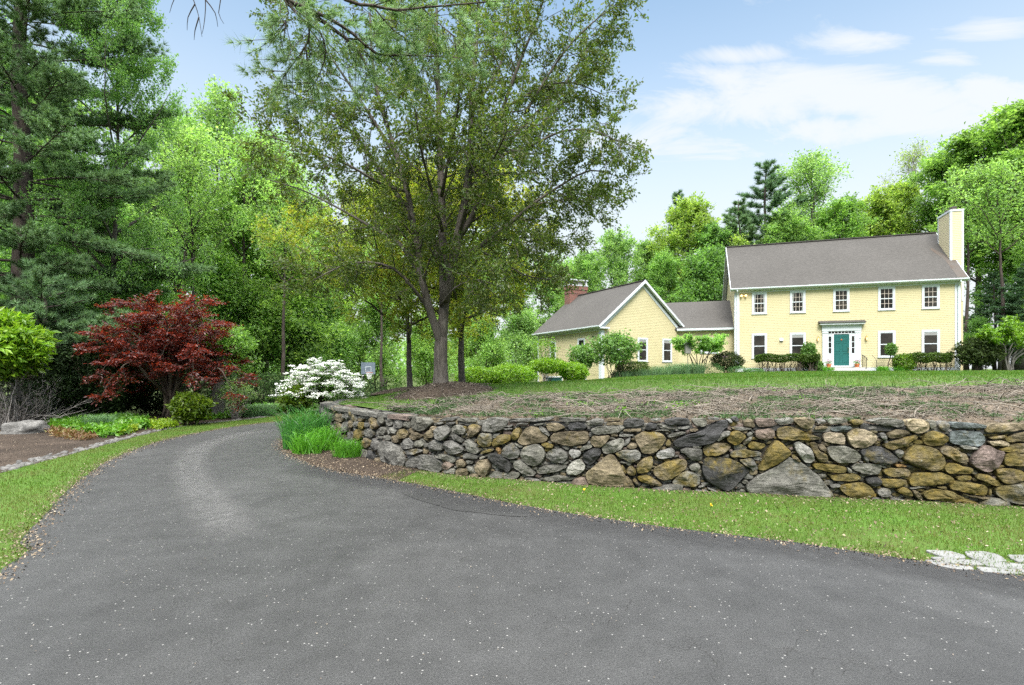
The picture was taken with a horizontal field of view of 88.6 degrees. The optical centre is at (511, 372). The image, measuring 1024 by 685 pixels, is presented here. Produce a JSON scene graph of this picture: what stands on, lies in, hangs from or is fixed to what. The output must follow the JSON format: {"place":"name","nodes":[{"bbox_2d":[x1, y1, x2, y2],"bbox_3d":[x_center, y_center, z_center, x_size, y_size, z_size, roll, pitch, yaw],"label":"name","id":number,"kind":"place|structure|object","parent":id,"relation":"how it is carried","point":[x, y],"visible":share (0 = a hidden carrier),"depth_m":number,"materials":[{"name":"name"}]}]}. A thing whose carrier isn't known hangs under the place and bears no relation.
{"place":"outdoors","nodes":[
{"label":"outdoors","id":0,"kind":"place"},
{"bbox_2d":[223,0,521,130],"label":"pine bough","id":1,"kind":"object","parent":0,"point":[306,6],"visible":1,"depth_m":8.42,"materials":[{"name":"green plant"}]},
{"bbox_2d":[3,369,1015,505],"bbox_3d":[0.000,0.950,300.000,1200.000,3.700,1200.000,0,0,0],"label":"ground","id":2,"kind":"structure","parent":0,"point":[414,382],"depth_m":74.93,"materials":[{"name":"brown soil"}]},
{"bbox_2d":[0,17,50,251],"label":"woodland tree","id":3,"kind":"object","parent":2,"relation":"on","point":[8,111],"visible":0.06,"depth_m":34.29,"materials":[{"name":"green plant"}]},
{"bbox_2d":[0,62,119,407],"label":"woodland tree","id":4,"kind":"object","parent":2,"relation":"on","point":[79,104],"visible":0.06,"depth_m":41.79,"materials":[{"name":"green plant"}]},
{"bbox_2d":[83,167,222,400],"bbox_3d":[-23.527,-5.366,34.231,6.390,15.993,8.302,0,0,5],"label":"woodland tree","id":5,"kind":"object","parent":2,"relation":"on","point":[130,210],"visible":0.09,"depth_m":33.24,"materials":[{"name":"green plant"}]},
{"bbox_2d":[0,409,317,472],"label":"mulch bed","id":6,"kind":"object","parent":2,"relation":"on","point":[27,445],"visible":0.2,"depth_m":11.82,"materials":[{"name":"brown soil"}]},
{"bbox_2d":[0,420,49,433],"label":"boulder","id":7,"kind":"object","parent":6,"relation":"on","point":[28,426],"visible":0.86,"depth_m":13.72,"materials":[{"name":"stone"}]},
{"bbox_2d":[0,306,62,429],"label":"rhododendron","id":8,"kind":"object","parent":6,"relation":"on","point":[25,345],"visible":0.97,"depth_m":14.53,"materials":[{"name":"green plant"}]},
{"bbox_2d":[0,366,106,426],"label":"twiggy shrub","id":9,"kind":"object","parent":6,"relation":"on","point":[25,406],"visible":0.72,"depth_m":15.19,"materials":[{"name":"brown plant"}]},
{"bbox_2d":[0,299,110,419],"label":"evergreen shrub","id":10,"kind":"object","parent":6,"relation":"on","point":[50,321],"visible":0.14,"depth_m":17.03,"materials":[{"name":"green plant"}]},
{"bbox_2d":[0,257,129,420],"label":"young pine","id":11,"kind":"object","parent":6,"relation":"on","point":[31,283],"visible":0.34,"depth_m":16.84,"materials":[{"name":"green plant"}]},
{"bbox_2d":[44,424,105,439],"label":"dead groundcover","id":12,"kind":"object","parent":6,"relation":"on","point":[67,433],"visible":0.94,"depth_m":12.91,"materials":[{"name":"beige plant"}]},
{"bbox_2d":[29,337,139,415],"bbox_3d":[-13.904,0.183,17.163,2.880,3.020,2.826,0,0,43],"label":"evergreen shrub","id":13,"kind":"object","parent":6,"relation":"on","point":[65,393],"visible":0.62,"depth_m":16.67,"materials":[{"name":"green plant"}]},
{"bbox_2d":[43,411,152,437],"bbox_3d":[-12.051,1.454,15.483,7.093,0.507,2.554,0,0,40],"label":"groundcover","id":14,"kind":"object","parent":6,"relation":"on","point":[101,428],"visible":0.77,"depth_m":14.44,"materials":[{"name":"green plant"}]},
{"bbox_2d":[50,324,162,413],"bbox_3d":[-14.274,-0.047,18.490,3.552,3.857,3.279,0,0,15],"label":"evergreen shrub","id":15,"kind":"object","parent":6,"relation":"on","point":[134,385],"visible":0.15,"depth_m":18.30,"materials":[{"name":"green plant"}]},
{"bbox_2d":[0,0,219,404],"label":"pine tree","id":16,"kind":"object","parent":6,"relation":"on","point":[20,126],"visible":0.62,"depth_m":19.07,"materials":[{"name":"green plant"}]},
{"bbox_2d":[0,0,219,358],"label":"pine tree","id":17,"kind":"object","parent":6,"relation":"on","point":[117,95],"visible":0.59,"depth_m":20.80,"materials":[{"name":"green plant"}]},
{"bbox_2d":[0,416,269,471],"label":"pebbles","id":18,"kind":"object","parent":6,"relation":"on","point":[20,463],"visible":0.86,"depth_m":10.74,"materials":[{"name":"grey gravel"}]},
{"bbox_2d":[128,373,185,415],"bbox_3d":[-13.358,0.683,19.575,2.346,1.950,2.137,0,0,-17],"label":"evergreen shrub","id":19,"kind":"object","parent":6,"relation":"on","point":[157,405],"visible":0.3,"depth_m":19.06,"materials":[{"name":"green plant"}]},
{"bbox_2d":[71,288,258,418],"bbox_3d":[-11.175,-0.641,17.291,5.630,4.346,5.470,0,0,0],"label":"japanese maple","id":20,"kind":"object","parent":6,"relation":"on","point":[177,344],"visible":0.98,"depth_m":16.76,"materials":[{"name":"red plant"}]},
{"bbox_2d":[164,389,218,424],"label":"yellow rhododendron","id":21,"kind":"object","parent":6,"relation":"on","point":[190,406],"visible":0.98,"depth_m":15.64,"materials":[{"name":"green plant"}]},
{"bbox_2d":[191,323,259,417],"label":"tree","id":22,"kind":"object","parent":6,"relation":"on","point":[242,346],"visible":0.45,"depth_m":18.61,"materials":[{"name":"green plant"}]},
{"bbox_2d":[214,378,256,419],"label":"twiggy shrub","id":23,"kind":"object","parent":6,"relation":"on","point":[226,388],"visible":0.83,"depth_m":17.92,"materials":[{"name":"green plant"}]},
{"bbox_2d":[224,370,287,405],"bbox_3d":[-11.896,0.860,25.087,3.544,1.960,3.047,0,0,0],"label":"evergreen shrub","id":24,"kind":"object","parent":6,"relation":"on","point":[271,381],"visible":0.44,"depth_m":24.46,"materials":[{"name":"green plant"}]},
{"bbox_2d":[274,383,315,413],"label":"yellow rhododendron","id":25,"kind":"object","parent":6,"relation":"on","point":[285,401],"visible":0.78,"depth_m":20.18,"materials":[{"name":"green plant"}]},
{"bbox_2d":[0,412,318,572],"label":"verge","id":26,"kind":"structure","parent":2,"relation":"on","point":[16,505],"depth_m":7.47,"materials":[{"name":"plant"}]},
{"bbox_2d":[264,357,366,412],"bbox_3d":[-7.845,0.487,21.547,4.018,2.247,3.923,0,0,0],"label":"flowering shrub","id":27,"kind":"object","parent":26,"relation":"on","point":[326,384],"visible":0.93,"depth_m":20.88,"materials":[{"name":"white plant"}]},
{"bbox_2d":[115,105,229,301],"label":"woodland tree","id":28,"kind":"object","parent":2,"relation":"on","point":[190,121],"visible":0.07,"depth_m":35.61,"materials":[{"name":"green plant"}]},
{"bbox_2d":[126,117,252,298],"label":"woodland tree","id":29,"kind":"object","parent":2,"relation":"on","point":[197,139],"visible":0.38,"depth_m":29.86,"materials":[{"name":"green plant"}]},
{"bbox_2d":[140,141,256,391],"bbox_3d":[-16.308,-4.716,27.443,5.748,13.807,4.124,0,0,-42],"label":"woodland tree","id":30,"kind":"object","parent":2,"relation":"on","point":[178,166],"visible":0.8,"depth_m":26.86,"materials":[{"name":"green plant"}]},
{"bbox_2d":[167,233,279,385],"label":"understory tree","id":31,"kind":"object","parent":2,"relation":"on","point":[229,278],"visible":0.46,"depth_m":28.58,"materials":[{"name":"green plant"}]},
{"bbox_2d":[183,74,277,407],"bbox_3d":[-22.455,-9.516,40.562,8.438,25.213,7.426,0,0,40],"label":"woodland tree","id":32,"kind":"object","parent":2,"relation":"on","point":[211,113],"visible":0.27,"depth_m":39.10,"materials":[{"name":"green plant"}]},
{"bbox_2d":[196,123,303,407],"bbox_3d":[-15.547,-6.128,30.817,5.146,17.229,7.173,0,0,-7],"label":"woodland tree","id":33,"kind":"object","parent":2,"relation":"on","point":[232,160],"visible":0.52,"depth_m":30.62,"materials":[{"name":"green plant"}]},
{"bbox_2d":[187,173,314,404],"bbox_3d":[-16.245,-5.057,33.226,6.085,15.231,7.906,0,0,4],"label":"woodland tree","id":34,"kind":"object","parent":2,"relation":"on","point":[248,251],"visible":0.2,"depth_m":31.66,"materials":[{"name":"green plant"}]},
{"bbox_2d":[225,281,297,403],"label":"understory tree","id":35,"kind":"object","parent":2,"relation":"on","point":[276,355],"visible":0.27,"depth_m":30.56,"materials":[{"name":"green plant"}]},
{"bbox_2d":[226,166,331,375],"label":"woodland tree","id":36,"kind":"object","parent":2,"relation":"on","point":[279,210],"visible":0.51,"depth_m":28.71,"materials":[{"name":"green plant"}]},
{"bbox_2d":[242,237,357,374],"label":"understory tree","id":37,"kind":"object","parent":2,"relation":"on","point":[294,303],"visible":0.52,"depth_m":31.91,"materials":[{"name":"green plant"}]},
{"bbox_2d":[256,150,348,356],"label":"woodland tree","id":38,"kind":"object","parent":2,"relation":"on","point":[312,186],"visible":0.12,"depth_m":34.73,"materials":[{"name":"green plant"}]},
{"bbox_2d":[277,315,334,374],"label":"understory tree","id":39,"kind":"object","parent":2,"relation":"on","point":[320,353],"visible":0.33,"depth_m":32.51,"materials":[{"name":"green plant"}]},
{"bbox_2d":[259,195,355,363],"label":"woodland tree","id":40,"kind":"object","parent":2,"relation":"on","point":[331,257],"visible":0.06,"depth_m":41.48,"materials":[{"name":"green plant"}]},
{"bbox_2d":[285,283,367,406],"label":"understory tree","id":41,"kind":"object","parent":2,"relation":"on","point":[345,350],"visible":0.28,"depth_m":36.48,"materials":[{"name":"green plant"}]},
{"bbox_2d":[281,441,420,479],"bbox_3d":[-3.854,1.590,11.212,1.956,0.001,8.218,0,0,-26],"label":"mulch bed","id":42,"kind":"object","parent":2,"relation":"on","point":[349,463],"visible":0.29,"depth_m":9.09,"materials":[{"name":"brown soil"}]},
{"bbox_2d":[273,414,328,449],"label":"iris clump","id":43,"kind":"object","parent":42,"relation":"on","point":[299,425],"visible":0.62,"depth_m":10.87,"materials":[{"name":"green plant"}]},
{"bbox_2d":[265,401,342,442],"bbox_3d":[-4.509,1.123,11.608,2.216,0.934,1.979,0,0,0],"label":"iris clump","id":44,"kind":"object","parent":42,"relation":"on","point":[316,417],"visible":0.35,"depth_m":11.43,"materials":[{"name":"green plant"}]},
{"bbox_2d":[276,429,335,454],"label":"daylily clump","id":45,"kind":"object","parent":42,"relation":"on","point":[302,445],"visible":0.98,"depth_m":10.30,"materials":[{"name":"green plant"}]},
{"bbox_2d":[322,438,366,457],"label":"daylily clump","id":46,"kind":"object","parent":42,"relation":"on","point":[349,449],"visible":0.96,"depth_m":9.86,"materials":[{"name":"green plant"}]},
{"bbox_2d":[341,293,406,389],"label":"understory tree","id":47,"kind":"object","parent":2,"relation":"on","point":[371,329],"visible":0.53,"depth_m":41.16,"materials":[{"name":"green plant"}]},
{"bbox_2d":[399,311,457,385],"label":"understory tree","id":48,"kind":"object","parent":2,"relation":"on","point":[423,351],"visible":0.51,"depth_m":44.89,"materials":[{"name":"green plant"}]},
{"bbox_2d":[464,310,514,382],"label":"understory tree","id":49,"kind":"object","parent":2,"relation":"on","point":[488,344],"visible":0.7,"depth_m":46.47,"materials":[{"name":"green plant"}]},
{"bbox_2d":[496,300,541,380],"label":"understory tree","id":50,"kind":"object","parent":2,"relation":"on","point":[522,337],"visible":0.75,"depth_m":51.20,"materials":[{"name":"green plant"}]},
{"bbox_2d":[525,253,572,345],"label":"woodland tree","id":51,"kind":"object","parent":2,"relation":"on","point":[551,308],"visible":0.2,"depth_m":68.70,"materials":[{"name":"green plant"}]},
{"bbox_2d":[319,397,1023,505],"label":"stone wall","id":52,"kind":"structure","parent":2,"relation":"on","point":[931,460],"depth_m":7.01,"materials":[{"name":"grey stone"}]},
{"bbox_2d":[382,470,1023,575],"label":"verge","id":53,"kind":"structure","parent":2,"relation":"on","point":[883,536],"depth_m":5.90,"materials":[{"name":"plant"}]},
{"bbox_2d":[0,410,1023,582],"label":"leaf litter","id":54,"kind":"object","parent":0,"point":[356,472],"visible":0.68,"depth_m":6.23,"materials":[{"name":"brown plant"}]},
{"bbox_2d":[0,418,1023,684],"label":"driveway","id":55,"kind":"structure","parent":0,"point":[280,560],"depth_m":3.70,"materials":[{"name":"grey asphalt"}]},
{"bbox_2d":[403,493,528,515],"bbox_3d":[-0.697,1.575,6.231,1.974,0.001,0.310,0,0,35],"label":"driveway patch","id":56,"kind":"object","parent":55,"relation":"on","point":[439,503],"visible":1,"depth_m":6.09,"materials":[{"name":"grey asphalt"}]},
{"bbox_2d":[330,471,1017,586],"bbox_3d":[0.640,1.577,5.892,11.580,0.001,1.156,0,0,33],"label":"dark edge","id":57,"kind":"object","parent":55,"relation":"on","point":[784,546],"visible":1,"depth_m":5.02,"materials":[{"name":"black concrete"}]},
{"bbox_2d":[0,0,1023,368],"label":"sky","id":58,"kind":"structure","parent":0,"point":[727,87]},
{"bbox_2d":[339,370,1023,412],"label":"lawn","id":59,"kind":"structure","parent":0,"point":[889,383],"depth_m":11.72,"materials":[{"name":"plant"}]},
{"bbox_2d":[369,387,414,395],"bbox_3d":[-3.553,0.694,18.644,3.029,0.417,3.029,0,0,0],"label":"mulch mound","id":60,"kind":"object","parent":59,"relation":"on","point":[388,391],"visible":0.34,"depth_m":17.66,"materials":[{"name":"brown wood"}]},
{"bbox_2d":[247,151,488,386],"bbox_3d":[-4.204,-3.013,18.692,7.344,9.822,7.450,0,0,23],"label":"shade tree","id":61,"kind":"object","parent":60,"relation":"on","point":[371,290],"visible":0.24,"depth_m":17.46,"materials":[{"name":"green plant"}]},
{"bbox_2d":[393,382,493,399],"bbox_3d":[-1.722,0.458,13.318,2.666,0.436,3.572,0,0,0],"label":"mulch mound","id":62,"kind":"object","parent":59,"relation":"on","point":[418,395],"visible":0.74,"depth_m":12.33,"materials":[{"name":"brown soil"}]},
{"bbox_2d":[220,0,653,383],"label":"shade tree","id":63,"kind":"object","parent":62,"relation":"on","point":[492,145],"visible":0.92,"depth_m":12.56,"materials":[{"name":"green plant"}]},
{"bbox_2d":[453,366,503,383],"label":"lime shrub","id":64,"kind":"object","parent":59,"relation":"on","point":[479,377],"visible":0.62,"depth_m":27.09,"materials":[{"name":"green plant"}]},
{"bbox_2d":[481,362,540,383],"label":"lime shrub","id":65,"kind":"object","parent":59,"relation":"on","point":[526,373],"visible":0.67,"depth_m":27.64,"materials":[{"name":"green plant"}]},
{"bbox_2d":[527,356,569,381],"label":"lime shrub","id":66,"kind":"object","parent":59,"relation":"on","point":[549,365],"visible":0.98,"depth_m":29.11,"materials":[{"name":"green plant"}]},
{"bbox_2d":[550,248,607,307],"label":"woodland tree","id":67,"kind":"object","parent":59,"relation":"on","point":[589,267],"visible":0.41,"depth_m":57.07,"materials":[{"name":"green plant"}]},
{"bbox_2d":[565,340,602,379],"bbox_3d":[4.522,-0.702,32.853,2.373,2.619,2.240,0,0,0],"label":"lilac","id":68,"kind":"object","parent":59,"relation":"on","point":[577,355],"visible":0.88,"depth_m":32.42,"materials":[{"name":"green plant"}]},
{"bbox_2d":[566,224,645,287],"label":"woodland tree","id":69,"kind":"object","parent":59,"relation":"on","point":[617,267],"visible":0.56,"depth_m":60.85,"materials":[{"name":"green plant"}]},
{"bbox_2d":[587,328,645,377],"bbox_3d":[6.558,-1.202,33.172,3.547,3.220,3.023,0,0,-26],"label":"lilac","id":70,"kind":"object","parent":59,"relation":"on","point":[611,343],"visible":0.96,"depth_m":32.76,"materials":[{"name":"green plant"}]},
{"bbox_2d":[644,246,695,302],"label":"woodland tree","id":71,"kind":"object","parent":59,"relation":"on","point":[667,270],"visible":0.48,"depth_m":55.11,"materials":[{"name":"green plant"}]},
{"bbox_2d":[642,191,751,300],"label":"woodland tree","id":72,"kind":"object","parent":59,"relation":"on","point":[689,218],"visible":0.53,"depth_m":59.04,"materials":[{"name":"green plant"}]},
{"bbox_2d":[664,233,729,302],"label":"understory tree","id":73,"kind":"object","parent":59,"relation":"on","point":[705,263],"visible":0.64,"depth_m":52.76,"materials":[{"name":"green plant"}]},
{"bbox_2d":[670,332,729,366],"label":"ornamental tree","id":74,"kind":"object","parent":59,"relation":"on","point":[715,344],"visible":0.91,"depth_m":35.58,"materials":[{"name":"green plant"}]},
{"bbox_2d":[398,385,1023,425],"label":"mulch bank","id":75,"kind":"structure","parent":59,"relation":"on","point":[842,415],"depth_m":7.90,"materials":[{"name":"brown wood"}]},
{"bbox_2d":[336,376,1023,423],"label":"dead branches","id":76,"kind":"object","parent":75,"relation":"on","point":[688,409],"visible":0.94,"depth_m":8.22,"materials":[{"name":"brown wood"}]},
{"bbox_2d":[370,381,1023,421],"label":"bark chips","id":77,"kind":"object","parent":75,"relation":"on","point":[453,386],"visible":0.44,"depth_m":8.58,"materials":[{"name":"brown wood"}]},
{"bbox_2d":[387,383,1023,422],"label":"juniper sprigs","id":78,"kind":"object","parent":75,"relation":"on","point":[548,414],"visible":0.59,"depth_m":8.26,"materials":[{"name":"green plant"}]},
{"bbox_2d":[692,217,733,300],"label":"woodland tree","id":79,"kind":"object","parent":59,"relation":"on","point":[712,230],"visible":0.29,"depth_m":57.22,"materials":[{"name":"green plant"}]},
{"bbox_2d":[709,351,745,372],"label":"azalea","id":80,"kind":"object","parent":59,"relation":"on","point":[721,357],"visible":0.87,"depth_m":36.63,"materials":[{"name":"green plant"}]},
{"bbox_2d":[709,197,767,300],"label":"pine tree","id":81,"kind":"object","parent":59,"relation":"on","point":[733,222],"visible":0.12,"depth_m":59.21,"materials":[{"name":"green plant"}]},
{"bbox_2d":[532,206,969,381],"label":"house","id":82,"kind":"structure","parent":59,"relation":"on","point":[843,304],"depth_m":37.88,"materials":[{"name":"yellow paint"}]},
{"bbox_2d":[834,334,848,365],"bbox_3d":[22.995,-1.595,36.623,0.940,2.200,0.102,0,0,18],"label":"door","id":83,"kind":"structure","parent":82,"relation":"in","point":[841,341],"depth_m":36.64,"materials":[{"name":"teal paint"}]},
{"bbox_2d":[724,158,840,244],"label":"pine tree","id":84,"kind":"object","parent":59,"relation":"on","point":[772,182],"visible":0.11,"depth_m":62.19,"materials":[{"name":"green plant"}]},
{"bbox_2d":[754,353,820,371],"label":"hedge","id":85,"kind":"object","parent":59,"relation":"on","point":[759,359],"visible":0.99,"depth_m":36.36,"materials":[{"name":"green plant"}]},
{"bbox_2d":[751,201,834,243],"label":"woodland tree","id":86,"kind":"object","parent":59,"relation":"on","point":[785,229],"visible":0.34,"depth_m":56.76,"materials":[{"name":"green plant"}]},
{"bbox_2d":[760,144,863,237],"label":"woodland tree","id":87,"kind":"object","parent":59,"relation":"on","point":[808,162],"visible":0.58,"depth_m":61.89,"materials":[{"name":"green plant"}]},
{"bbox_2d":[795,191,908,240],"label":"woodland tree","id":88,"kind":"object","parent":59,"relation":"on","point":[847,222],"visible":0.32,"depth_m":56.98,"materials":[{"name":"green plant"}]},
{"bbox_2d":[853,183,916,236],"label":"woodland tree","id":89,"kind":"object","parent":59,"relation":"on","point":[887,207],"visible":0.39,"depth_m":60.47,"materials":[{"name":"green plant"}]},
{"bbox_2d":[866,176,926,232],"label":"woodland tree","id":90,"kind":"object","parent":59,"relation":"on","point":[912,190],"visible":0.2,"depth_m":61.24,"materials":[{"name":"green plant"}]},
{"bbox_2d":[877,134,940,231],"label":"woodland tree","id":91,"kind":"object","parent":59,"relation":"on","point":[909,158],"visible":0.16,"depth_m":68.24,"materials":[{"name":"green plant"}]},
{"bbox_2d":[909,352,954,370],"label":"hedge","id":92,"kind":"object","parent":59,"relation":"on","point":[934,358],"visible":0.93,"depth_m":33.81,"materials":[{"name":"green plant"}]},
{"bbox_2d":[901,148,971,289],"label":"woodland tree","id":93,"kind":"object","parent":59,"relation":"on","point":[923,208],"visible":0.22,"depth_m":57.96,"materials":[{"name":"green plant"}]},
{"bbox_2d":[920,121,1018,369],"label":"woodland tree","id":94,"kind":"object","parent":59,"relation":"on","point":[963,151],"visible":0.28,"depth_m":54.14,"materials":[{"name":"green plant"}]},
{"bbox_2d":[934,162,1014,369],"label":"woodland tree","id":95,"kind":"object","parent":59,"relation":"on","point":[959,191],"visible":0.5,"depth_m":44.77,"materials":[{"name":"green plant"}]},
{"bbox_2d":[946,334,1010,369],"bbox_3d":[29.365,-1.229,32.918,3.155,2.432,2.482,0,0,0],"label":"rhododendron","id":96,"kind":"object","parent":59,"relation":"on","point":[973,352],"visible":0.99,"depth_m":32.48,"materials":[{"name":"green plant"}]},
{"bbox_2d":[956,97,1023,369],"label":"woodland tree","id":97,"kind":"object","parent":59,"relation":"on","point":[1008,123],"visible":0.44,"depth_m":49.41,"materials":[{"name":"green plant"}]},
{"bbox_2d":[958,153,1023,369],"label":"woodland tree","id":98,"kind":"object","parent":59,"relation":"on","point":[1006,180],"visible":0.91,"depth_m":43.03,"materials":[{"name":"green plant"}]},
{"bbox_2d":[963,188,1023,369],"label":"woodland tree","id":99,"kind":"object","parent":59,"relation":"on","point":[1006,264],"visible":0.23,"depth_m":49.75,"materials":[{"name":"green plant"}]},
{"bbox_2d":[963,271,1023,369],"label":"pine tree","id":100,"kind":"object","parent":59,"relation":"on","point":[995,285],"visible":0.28,"depth_m":44.99,"materials":[{"name":"green plant"}]},
{"bbox_2d":[969,314,1023,369],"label":"ornamental tree","id":101,"kind":"object","parent":59,"relation":"on","point":[1010,327],"visible":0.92,"depth_m":32.18,"materials":[{"name":"green plant"}]},
{"bbox_2d":[982,263,1023,355],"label":"pine tree","id":102,"kind":"object","parent":59,"relation":"on","point":[1012,305],"visible":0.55,"depth_m":42.29,"materials":[{"name":"green plant"}]},
{"bbox_2d":[1003,222,1023,315],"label":"woodland tree","id":103,"kind":"object","parent":59,"relation":"on","point":[1018,258],"visible":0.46,"depth_m":46.47,"materials":[{"name":"green plant"}]},
{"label":"mulch mound","id":104,"kind":"structure","parent":59,"relation":"on","visible":0},
{"bbox_2d":[277,122,557,381],"bbox_3d":[-2.340,-3.213,18.404,8.466,10.244,8.588,0,0,22],"label":"shade tree","id":105,"kind":"object","parent":104,"relation":"on","point":[460,323],"visible":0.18,"depth_m":17.16,"materials":[{"name":"green plant"}]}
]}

